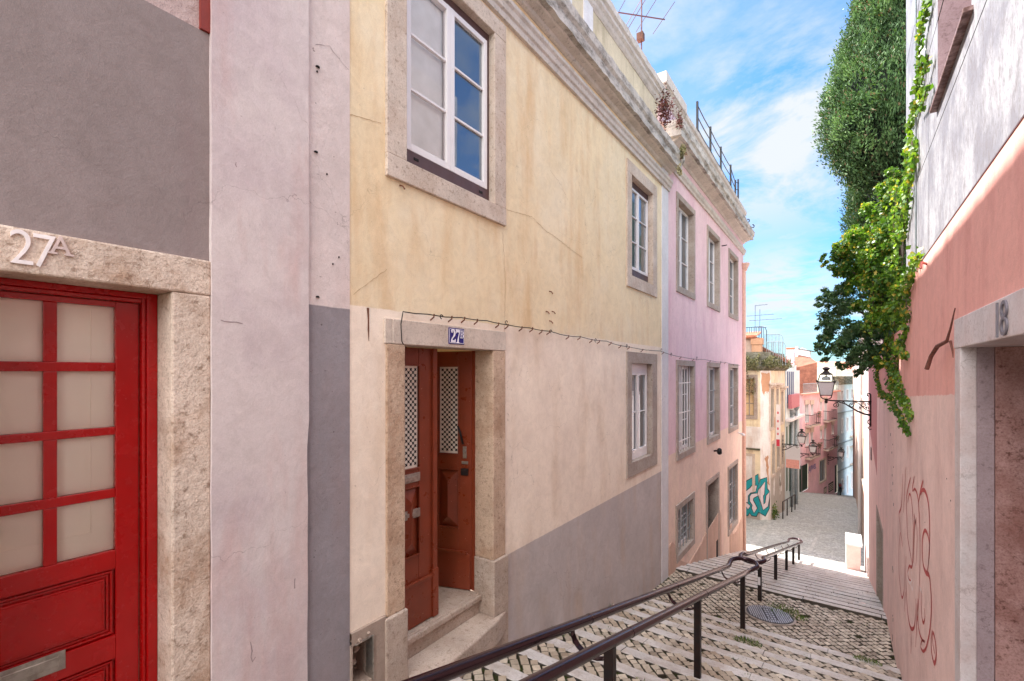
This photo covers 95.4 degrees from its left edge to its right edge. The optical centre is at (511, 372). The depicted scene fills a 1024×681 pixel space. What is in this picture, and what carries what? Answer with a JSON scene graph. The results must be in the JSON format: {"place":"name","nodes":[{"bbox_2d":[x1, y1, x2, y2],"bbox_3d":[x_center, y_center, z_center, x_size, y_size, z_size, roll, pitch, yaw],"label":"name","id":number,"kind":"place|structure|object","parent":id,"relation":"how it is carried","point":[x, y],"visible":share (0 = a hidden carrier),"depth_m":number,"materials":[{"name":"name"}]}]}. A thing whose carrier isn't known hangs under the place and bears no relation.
{"place":"outdoors","nodes":[
{"label":"outdoors","id":0,"kind":"place"},
{"bbox_2d":[462,570,901,680],"bbox_3d":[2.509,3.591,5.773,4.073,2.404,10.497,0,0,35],"label":"cobble paving","id":1,"kind":"structure","parent":0,"point":[828,629],"depth_m":7.54,"materials":[{"name":"stone"}]},
{"bbox_2d":[0,0,210,680],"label":"mauve house","id":2,"kind":"structure","parent":1,"relation":"on","point":[105,278],"depth_m":2.68,"materials":[{"name":"paint"}]},
{"bbox_2d":[0,291,138,680],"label":"door leaf","id":3,"kind":"structure","parent":2,"relation":"in","point":[69,366],"depth_m":2.65,"materials":[{"name":"red paint"}]},
{"bbox_2d":[209,0,308,680],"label":"wall pier","id":4,"kind":"structure","parent":1,"relation":"on","point":[259,209],"depth_m":3.19,"materials":[{"name":"pink paint"}]},
{"bbox_2d":[350,0,684,680],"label":"yellow house","id":5,"kind":"structure","parent":1,"relation":"on","point":[525,154],"depth_m":5.58,"materials":[{"name":"paint"}]},
{"bbox_2d":[307,0,349,680],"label":"wall strip","id":6,"kind":"object","parent":5,"relation":"attached to","point":[328,485],"depth_m":3.66,"materials":[{"name":"paint"}]},
{"bbox_2d":[367,308,368,339],"bbox_3d":[-1.226,-0.408,3.962,0.001,0.284,0.026,0,0,35],"label":"rust stain","id":7,"kind":"object","parent":5,"relation":"attached to","point":[368,321],"visible":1,"depth_m":3.97,"materials":[{"name":"metal"}]},
{"bbox_2d":[405,347,438,629],"bbox_3d":[-1.008,1.162,4.709,0.085,2.826,0.667,0,0,35],"label":"door leaf","id":8,"kind":"structure","parent":5,"relation":"in","point":[421,569],"depth_m":4.80,"materials":[{"name":"red paint"}]},
{"bbox_2d":[385,0,505,225],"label":"window","id":9,"kind":"structure","parent":5,"relation":"in","point":[445,60],"depth_m":4.84,"materials":[{"name":"beige stone"}]},
{"bbox_2d":[437,351,471,589],"bbox_3d":[-0.798,1.162,5.598,0.660,2.826,0.103,0,0,17],"label":"door leaf","id":10,"kind":"structure","parent":5,"relation":"in","point":[454,368],"depth_m":5.57,"materials":[{"name":"red paint"}]},
{"bbox_2d":[626,158,656,297],"bbox_3d":[2.571,-2.807,9.413,0.189,2.382,1.701,0,0,35],"label":"window","id":11,"kind":"structure","parent":5,"relation":"in","point":[641,194],"depth_m":9.51,"materials":[{"name":"beige stone"}]},
{"bbox_2d":[626,351,656,478],"bbox_3d":[2.555,0.796,9.425,0.229,2.372,1.701,0,0,35],"label":"window","id":12,"kind":"structure","parent":5,"relation":"in","point":[641,368],"depth_m":9.51,"materials":[{"name":"grey stone"}]},
{"bbox_2d":[618,0,674,49],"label":"television aerial","id":13,"kind":"object","parent":5,"relation":"on","point":[640,36],"visible":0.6,"depth_m":11.81,"materials":[{"name":"metal"}]},
{"bbox_2d":[654,80,675,130],"bbox_3d":[3.188,-5.350,9.643,0.471,1.366,0.652,0,0,35],"label":"cornice plant","id":14,"kind":"object","parent":5,"relation":"on","point":[663,106],"visible":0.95,"depth_m":9.60,"materials":[{"name":"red plant"}]},
{"bbox_2d":[675,163,682,175],"bbox_3d":[3.723,-4.516,10.376,0.151,0.327,0.294,0,0,26],"label":"grass tuft","id":15,"kind":"object","parent":5,"relation":"hanging from","point":[679,171],"visible":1,"depth_m":10.36,"materials":[{"name":"green plant"}]},
{"bbox_2d":[679,143,687,159],"bbox_3d":[3.838,-4.959,10.463,0.215,0.355,0.398,0,0,35],"label":"grass tuft","id":16,"kind":"object","parent":5,"relation":"on","point":[682,149],"visible":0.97,"depth_m":10.41,"materials":[{"name":"green plant"}]},
{"bbox_2d":[402,556,759,680],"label":"handrail","id":17,"kind":"object","parent":1,"relation":"on","point":[607,646],"visible":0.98,"depth_m":3.56,"materials":[{"name":"black metal"}]},
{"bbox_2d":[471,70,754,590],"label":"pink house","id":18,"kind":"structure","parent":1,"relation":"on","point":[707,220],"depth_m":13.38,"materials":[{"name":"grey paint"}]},
{"bbox_2d":[400,311,739,365],"bbox_3d":[3.898,-0.423,11.119,0.061,0.385,16.964,0,0,35],"label":"facade cable","id":19,"kind":"object","parent":18,"relation":"attached to","point":[498,323],"visible":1,"depth_m":5.58,"materials":[{"name":"metal"}]},
{"bbox_2d":[675,107,684,135],"bbox_3d":[3.763,-5.617,10.407,0.268,0.649,0.306,0,0,6],"label":"cornice plant","id":20,"kind":"object","parent":18,"relation":"on","point":[679,119],"visible":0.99,"depth_m":10.39,"materials":[{"name":"brown plant"}]},
{"bbox_2d":[676,491,694,563],"bbox_3d":[4.330,3.923,12.001,0.334,1.406,1.694,0,0,35],"label":"window","id":21,"kind":"structure","parent":18,"relation":"in","point":[685,510],"depth_m":12.17,"materials":[{"name":"grey stone"}]},
{"bbox_2d":[676,191,695,299],"bbox_3d":[4.353,-3.173,12.033,0.334,2.427,1.703,0,0,35],"label":"window","id":22,"kind":"structure","parent":18,"relation":"in","point":[685,214],"depth_m":12.33,"materials":[{"name":"grey stone"}]},
{"bbox_2d":[676,360,695,460],"bbox_3d":[4.353,0.926,12.033,0.334,2.463,1.703,0,0,35],"label":"window","id":23,"kind":"structure","parent":18,"relation":"in","point":[685,369],"depth_m":12.28,"materials":[{"name":"grey stone"}]},
{"bbox_2d":[706,472,719,559],"bbox_3d":[6.042,4.967,14.536,0.483,3.466,1.729,0,0,35],"label":"doorway","id":24,"kind":"structure","parent":18,"relation":"in","point":[713,484],"depth_m":15.04,"materials":[{"name":"grey stone"}]},
{"bbox_2d":[707,224,719,311],"bbox_3d":[6.164,-3.173,14.576,0.334,2.427,1.726,0,0,35],"label":"window","id":25,"kind":"structure","parent":18,"relation":"in","point":[713,240],"depth_m":15.06,"materials":[{"name":"grey stone"}]},
{"bbox_2d":[707,362,719,444],"bbox_3d":[6.164,0.926,14.576,0.334,2.463,1.726,0,0,35],"label":"window","id":26,"kind":"structure","parent":18,"relation":"in","point":[713,369],"depth_m":14.95,"materials":[{"name":"grey stone"}]},
{"bbox_2d":[696,101,738,197],"bbox_3d":[7.237,-7.150,16.113,0.056,1.400,6.482,0,0,35],"label":"roof railing","id":27,"kind":"object","parent":18,"relation":"on","point":[710,139],"visible":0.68,"depth_m":15.12,"materials":[{"name":"metal"}]},
{"bbox_2d":[714,448,721,454],"bbox_3d":[6.415,2.459,14.504,0.236,0.200,0.150,0,0,35],"label":"wall spotlight","id":28,"kind":"object","parent":18,"relation":"attached to","point":[719,451],"depth_m":14.43,"materials":[{"name":"black paint"}]},
{"bbox_2d":[728,459,737,536],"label":"window","id":29,"kind":"structure","parent":18,"relation":"in","point":[732,468],"depth_m":17.55,"materials":[{"name":"grey stone"}]},
{"bbox_2d":[728,248,738,320],"bbox_3d":[8.026,-3.173,17.192,0.334,2.427,1.772,0,0,35],"label":"window","id":30,"kind":"structure","parent":18,"relation":"in","point":[733,260],"depth_m":17.63,"materials":[{"name":"grey stone"}]},
{"bbox_2d":[728,364,738,433],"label":"window","id":31,"kind":"structure","parent":18,"relation":"in","point":[733,425],"depth_m":17.71,"materials":[{"name":"grey stone"}]},
{"bbox_2d":[450,549,902,680],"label":"step slabs","id":32,"kind":"structure","parent":1,"relation":"on","point":[832,587],"depth_m":7.52,"materials":[{"name":"stone"}]},
{"bbox_2d":[519,563,882,679],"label":"weeds","id":33,"kind":"object","parent":1,"relation":"on","point":[797,613],"visible":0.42,"depth_m":7.30,"materials":[{"name":"green plant"}]},
{"bbox_2d":[738,537,802,601],"bbox_3d":[8.067,5.639,14.014,0.567,3.504,10.789,0,0,35],"label":"handrail","id":34,"kind":"object","parent":1,"relation":"on","point":[764,558],"visible":0.85,"depth_m":11.79,"materials":[{"name":"black metal"}]},
{"bbox_2d":[745,605,796,626],"bbox_3d":[4.933,4.663,8.911,0.880,0.150,0.880,0,0,35],"label":"manhole cover","id":35,"kind":"object","parent":1,"relation":"on","point":[764,614],"visible":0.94,"depth_m":8.83,"materials":[{"name":"grey metal"}]},
{"bbox_2d":[811,0,905,341],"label":"cypress tree","id":36,"kind":"object","parent":1,"relation":"on","point":[862,103],"visible":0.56,"depth_m":11.17,"materials":[{"name":"green plant"}]},
{"bbox_2d":[837,182,905,263],"bbox_3d":[11.891,-3.408,14.363,3.076,13.219,3.045,0,0,35],"label":"cypress tree","id":37,"kind":"object","parent":1,"relation":"on","point":[853,207],"visible":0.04,"depth_m":14.55,"materials":[{"name":"green plant"}]},
{"bbox_2d":[868,330,950,680],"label":"garden wall","id":38,"kind":"structure","parent":1,"relation":"on","point":[886,505],"depth_m":8.40,"materials":[{"name":"pink paint"}]},
{"bbox_2d":[816,367,871,429],"bbox_3d":[9.970,0.764,14.017,1.368,1.858,0.523,0,0,35],"label":"street lantern","id":39,"kind":"object","parent":38,"relation":"attached to","point":[825,388],"visible":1,"depth_m":14.08,"materials":[{"name":"metal"}]},
{"bbox_2d":[813,280,892,377],"bbox_3d":[6.455,-0.853,8.906,1.408,1.942,1.522,0,0,-41],"label":"overhanging shrub","id":40,"kind":"object","parent":38,"relation":"on","point":[867,350],"visible":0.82,"depth_m":8.85,"materials":[{"name":"green plant"}]},
{"bbox_2d":[817,166,913,436],"bbox_3d":[6.449,-1.455,8.475,1.531,4.496,7.056,0,0,35],"label":"hanging ivy","id":41,"kind":"object","parent":38,"relation":"attached to","point":[875,273],"visible":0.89,"depth_m":7.76,"materials":[{"name":"green plant"}]},
{"bbox_2d":[876,505,882,607],"bbox_3d":[8.632,5.150,10.563,0.470,3.700,2.353,0,0,35],"label":"doorway","id":42,"kind":"structure","parent":38,"relation":"in","point":[879,530],"depth_m":11.51,"materials":[{"name":"grey stone"}]},
{"bbox_2d":[905,0,1023,680],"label":"white house","id":43,"kind":"structure","parent":1,"relation":"on","point":[965,229],"depth_m":3.20,"materials":[{"name":"paint"}]},
{"bbox_2d":[894,0,933,304],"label":"climbing vine","id":44,"kind":"object","parent":43,"relation":"attached to","point":[909,153],"visible":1,"depth_m":5.21,"materials":[{"name":"green plant"}]},
{"bbox_2d":[919,261,926,268],"bbox_3d":[4.084,-1.059,4.618,0.146,0.080,0.023,0,0,-28],"label":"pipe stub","id":45,"kind":"object","parent":43,"relation":"attached to","point":[921,264],"visible":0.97,"depth_m":4.59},
{"bbox_2d":[924,308,955,369],"bbox_3d":[3.389,-0.244,3.677,0.044,0.448,0.704,0,0,28],"label":"dead branch","id":46,"kind":"object","parent":43,"relation":"attached to","point":[932,354],"visible":1,"depth_m":3.63,"materials":[{"name":"brown wood"}]},
{"bbox_2d":[929,0,973,112],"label":"window","id":47,"kind":"structure","parent":43,"relation":"in","point":[955,15],"depth_m":4.11,"materials":[{"name":"pink stone"}]},
{"bbox_2d":[611,0,869,366],"label":"sky","id":48,"kind":"structure","parent":0,"point":[755,70],"materials":[{"name":"blue"}]},
{"bbox_2d":[746,331,760,351],"bbox_3d":[14.662,-1.486,28.536,0.882,2.172,2.123,0,0,35],"label":"roof hut","id":49,"kind":"object","parent":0,"point":[750,335],"visible":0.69,"depth_m":27.95,"materials":[{"name":"stone"}]},
{"bbox_2d":[746,490,864,571],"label":"street","id":50,"kind":"structure","parent":0,"point":[837,513],"depth_m":25.17,"materials":[{"name":"grey stone"}]},
{"bbox_2d":[746,347,788,519],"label":"ocher house","id":51,"kind":"structure","parent":50,"relation":"on","point":[765,475],"depth_m":26.91,"materials":[{"name":"beige paint"}]},
{"bbox_2d":[746,453,754,491],"bbox_3d":[13.738,5.796,27.070,0.724,2.178,0.160,0,0,35],"label":"blocked door","id":52,"kind":"structure","parent":51,"relation":"in","point":[750,458],"depth_m":26.93,"materials":[{"name":"stone"}]},
{"bbox_2d":[746,373,755,395],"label":"weeds","id":53,"kind":"object","parent":51,"relation":"attached to","point":[747,383],"visible":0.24,"depth_m":26.85,"materials":[{"name":"green plant"}]},
{"bbox_2d":[746,375,757,418],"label":"window","id":54,"kind":"structure","parent":51,"relation":"in","point":[751,400],"depth_m":27.05,"materials":[{"name":"yellow glass"}]},
{"bbox_2d":[746,353,759,371],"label":"weeds","id":55,"kind":"object","parent":51,"relation":"on","point":[753,364],"visible":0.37,"depth_m":26.62,"materials":[{"name":"green plant"}]},
{"bbox_2d":[746,326,766,346],"bbox_3d":[14.932,-1.898,28.528,1.237,1.796,0.035,0,0,35],"label":"roof cage","id":56,"kind":"object","parent":51,"relation":"on","point":[758,332],"visible":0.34,"depth_m":28.43,"materials":[{"name":"black paint"}]},
{"bbox_2d":[751,338,763,351],"bbox_3d":[14.654,-1.217,27.805,0.620,1.634,0.600,0,0,35],"label":"chimney","id":57,"kind":"object","parent":51,"relation":"on","point":[757,344],"visible":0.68,"depth_m":27.59,"materials":[{"name":"brick"}]},
{"bbox_2d":[762,355,778,368],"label":"weeds","id":58,"kind":"object","parent":51,"relation":"on","point":[767,362],"visible":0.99,"depth_m":26.45,"materials":[{"name":"green plant"}]},
{"bbox_2d":[769,386,774,430],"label":"window","id":59,"kind":"structure","parent":51,"relation":"in","point":[771,390],"depth_m":27.51,"materials":[{"name":"stone"}]},
{"bbox_2d":[764,334,782,355],"bbox_3d":[15.869,-1.368,28.229,1.024,1.935,0.035,0,0,35],"label":"roof cage","id":60,"kind":"object","parent":51,"relation":"on","point":[772,341],"visible":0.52,"depth_m":28.26,"materials":[{"name":"blue metal"}]},
{"bbox_2d":[772,440,775,477],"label":"window","id":61,"kind":"structure","parent":51,"relation":"in","point":[773,442],"depth_m":27.75,"materials":[{"name":"stone"}]},
{"bbox_2d":[766,341,785,364],"bbox_3d":[15.477,-1.105,27.281,1.016,1.410,0.035,0,0,35],"label":"roof cage","id":62,"kind":"object","parent":51,"relation":"on","point":[778,350],"visible":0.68,"depth_m":27.14,"materials":[{"name":"blue metal"}]},
{"bbox_2d":[776,388,778,403],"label":"window","id":63,"kind":"structure","parent":51,"relation":"in","point":[777,389],"depth_m":28.57,"materials":[{"name":"stone"}]},
{"bbox_2d":[776,404,779,446],"bbox_3d":[15.952,3.185,27.902,0.240,2.517,0.046,0,0,40],"label":"sign board","id":64,"kind":"object","parent":51,"relation":"attached to","point":[778,425],"visible":1,"depth_m":27.87,"materials":[{"name":"white paint"}]},
{"bbox_2d":[777,446,779,470],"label":"window","id":65,"kind":"structure","parent":51,"relation":"in","point":[778,448],"depth_m":28.90,"materials":[{"name":"stone"}]},
{"bbox_2d":[781,390,783,424],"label":"window","id":66,"kind":"structure","parent":51,"relation":"in","point":[782,391],"depth_m":29.81,"materials":[{"name":"stone"}]},
{"bbox_2d":[781,432,783,467],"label":"window","id":67,"kind":"structure","parent":51,"relation":"in","point":[782,434],"depth_m":29.81,"materials":[{"name":"stone"}]},
{"bbox_2d":[772,356,793,368],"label":"weeds","id":68,"kind":"object","parent":51,"relation":"on","point":[789,364],"visible":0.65,"depth_m":28.04,"materials":[{"name":"green plant"}]},
{"bbox_2d":[786,445,799,468],"bbox_3d":[17.974,5.410,29.779,0.800,1.458,0.032,0,0,40],"label":"banner","id":69,"kind":"object","parent":51,"relation":"hanging from","point":[793,457],"visible":0.94,"depth_m":29.76,"materials":[{"name":"fabric"}]},
{"bbox_2d":[782,429,805,456],"bbox_3d":[17.561,4.413,29.001,1.368,1.858,0.522,0,0,40],"label":"street lantern","id":70,"kind":"object","parent":51,"relation":"attached to","point":[801,439],"visible":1,"depth_m":28.69,"materials":[{"name":"glass"}]},
{"bbox_2d":[771,501,779,519],"bbox_3d":[15.349,8.261,27.319,0.700,1.483,1.178,0,0,35],"label":"weed","id":71,"kind":"object","parent":50,"relation":"on","point":[775,511],"visible":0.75,"depth_m":27.22,"materials":[{"name":"green plant"}]},
{"bbox_2d":[746,520,831,552],"bbox_3d":[13.847,8.134,22.948,3.060,0.900,9.250,0,0,35],"label":"kerb strip","id":72,"kind":"object","parent":50,"relation":"on","point":[758,536],"visible":0.77,"depth_m":22.96,"materials":[{"name":"grey stone"}]},
{"bbox_2d":[782,494,795,518],"bbox_3d":[17.303,8.350,29.049,0.064,1.500,4.276,0,0,40],"label":"street rail","id":73,"kind":"object","parent":50,"relation":"on","point":[794,495],"visible":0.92,"depth_m":29.73,"materials":[{"name":"metal"}]},
{"bbox_2d":[785,365,804,509],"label":"pale gallery house","id":74,"kind":"structure","parent":50,"relation":"on","point":[793,415],"depth_m":31.54,"materials":[{"name":"white paint"}]},
{"bbox_2d":[801,440,816,456],"bbox_3d":[20.606,5.609,32.638,1.368,1.858,0.523,0,0,40],"label":"street lantern","id":75,"kind":"object","parent":74,"relation":"attached to","point":[812,447],"visible":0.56,"depth_m":32.30,"materials":[{"name":"glass"}]},
{"bbox_2d":[799,382,840,493],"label":"pink house","id":76,"kind":"structure","parent":50,"relation":"on","point":[818,425],"depth_m":42.52,"materials":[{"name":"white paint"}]},
{"bbox_2d":[786,347,795,364],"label":"chimney","id":77,"kind":"object","parent":76,"relation":"on","point":[790,352],"visible":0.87,"depth_m":45.62,"materials":[{"name":"white paint"}]},
{"bbox_2d":[799,463,807,491],"bbox_3d":[24.934,9.017,39.941,2.038,2.231,0.230,0,0,-43],"label":"garage door","id":78,"kind":"structure","parent":76,"relation":"in","point":[803,471],"depth_m":39.75,"materials":[{"name":"green wood"}]},
{"bbox_2d":[795,346,816,393],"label":"dormer house","id":79,"kind":"structure","parent":76,"relation":"on","point":[806,364],"depth_m":46.06,"materials":[{"name":"orange paint"}]},
{"bbox_2d":[805,399,809,422],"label":"window","id":80,"kind":"structure","parent":76,"relation":"in","point":[807,402],"depth_m":40.65,"materials":[{"name":"white paint"}]},
{"bbox_2d":[805,428,809,446],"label":"window","id":81,"kind":"structure","parent":76,"relation":"in","point":[807,431],"depth_m":40.61,"materials":[{"name":"white paint"}]},
{"bbox_2d":[810,400,813,414],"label":"window","id":82,"kind":"structure","parent":76,"relation":"in","point":[811,401],"depth_m":41.48,"materials":[{"name":"white paint"}]},
{"bbox_2d":[810,427,813,441],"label":"window","id":83,"kind":"structure","parent":76,"relation":"in","point":[811,429],"depth_m":41.33,"materials":[{"name":"white paint"}]},
{"bbox_2d":[820,397,822,410],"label":"window","id":84,"kind":"structure","parent":76,"relation":"in","point":[821,400],"depth_m":43.44,"materials":[{"name":"white paint"}]},
{"bbox_2d":[820,425,822,438],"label":"window","id":85,"kind":"structure","parent":76,"relation":"in","point":[821,427],"depth_m":43.50,"materials":[{"name":"white paint"}]},
{"bbox_2d":[819,457,826,483],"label":"shop window","id":86,"kind":"structure","parent":76,"relation":"in","point":[822,462],"depth_m":44.11,"materials":[{"name":"stone"}]},
{"bbox_2d":[824,423,826,447],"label":"window","id":87,"kind":"structure","parent":76,"relation":"in","point":[825,425],"depth_m":44.45,"materials":[{"name":"pink paint"}]},
{"bbox_2d":[824,397,827,420],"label":"window","id":88,"kind":"structure","parent":76,"relation":"in","point":[825,404],"depth_m":44.57,"materials":[{"name":"pink paint"}]},
{"bbox_2d":[831,421,834,434],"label":"window","id":89,"kind":"structure","parent":76,"relation":"in","point":[832,423],"depth_m":46.31,"materials":[{"name":"white paint"}]},
{"bbox_2d":[835,465,836,492],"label":"street door","id":90,"kind":"structure","parent":76,"relation":"in","point":[835,465],"depth_m":46.92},
{"bbox_2d":[828,447,844,464],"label":"street lantern","id":91,"kind":"object","parent":76,"relation":"attached to","point":[840,453],"visible":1,"depth_m":44.00,"materials":[{"name":"metal"}]},
{"bbox_2d":[817,361,841,391],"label":"orange roof house","id":92,"kind":"structure","parent":50,"relation":"on","point":[834,371],"depth_m":58.47,"materials":[{"name":"paint"}]},
{"bbox_2d":[838,483,841,494],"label":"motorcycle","id":93,"kind":"object","parent":50,"relation":"on","point":[840,487],"visible":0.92,"depth_m":46.76,"materials":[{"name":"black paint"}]},
{"bbox_2d":[832,376,852,495],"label":"pale blue house","id":94,"kind":"structure","parent":50,"relation":"on","point":[845,443],"depth_m":49.17,"materials":[{"name":"white paint"}]},
{"bbox_2d":[841,390,843,399],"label":"window","id":95,"kind":"structure","parent":94,"relation":"in","point":[842,391],"depth_m":48.61,"materials":[{"name":"white paint"}]},
{"bbox_2d":[841,418,843,433],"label":"window","id":96,"kind":"structure","parent":94,"relation":"in","point":[842,419],"depth_m":48.61,"materials":[{"name":"white paint"}]},
{"bbox_2d":[841,478,843,490],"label":"window","id":97,"kind":"structure","parent":94,"relation":"in","point":[842,480],"depth_m":48.61,"materials":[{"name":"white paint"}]},
{"bbox_2d":[846,389,848,399],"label":"window","id":98,"kind":"structure","parent":94,"relation":"in","point":[847,390],"depth_m":49.77,"materials":[{"name":"white paint"}]},
{"bbox_2d":[846,417,848,431],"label":"window","id":99,"kind":"structure","parent":94,"relation":"in","point":[847,418],"depth_m":49.77,"materials":[{"name":"white paint"}]},
{"bbox_2d":[851,415,852,430],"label":"window","id":100,"kind":"structure","parent":94,"relation":"in","point":[851,415],"depth_m":50.94,"materials":[{"name":"white paint"}]},
{"bbox_2d":[851,471,852,488],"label":"window","id":101,"kind":"structure","parent":94,"relation":"in","point":[852,471],"depth_m":50.72,"materials":[{"name":"white paint"}]},
{"bbox_2d":[841,362,846,375],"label":"distant house","id":102,"kind":"structure","parent":50,"relation":"on","point":[844,372],"depth_m":63.47,"materials":[{"name":"white paint"}]},
{"bbox_2d":[845,532,861,570],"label":"pink block","id":103,"kind":"structure","parent":50,"relation":"on","point":[853,544],"depth_m":17.41,"materials":[{"name":"white paint"}]},
{"bbox_2d":[853,338,863,542],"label":"stone house","id":104,"kind":"structure","parent":50,"relation":"on","point":[858,447],"depth_m":23.70,"materials":[{"name":"white paint"}]},
{"bbox_2d":[864,339,882,576],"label":"bright wall house","id":105,"kind":"structure","parent":50,"relation":"on","point":[866,476],"depth_m":17.06,"materials":[{"name":"white paint"}]},
{"label":"ground","id":106,"kind":"structure","parent":0,"visible":0},
{"bbox_2d":[847,368,852,375],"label":"distant house","id":107,"kind":"structure","parent":106,"relation":"on","point":[849,372],"depth_m":77.23,"materials":[{"name":"white paint"}]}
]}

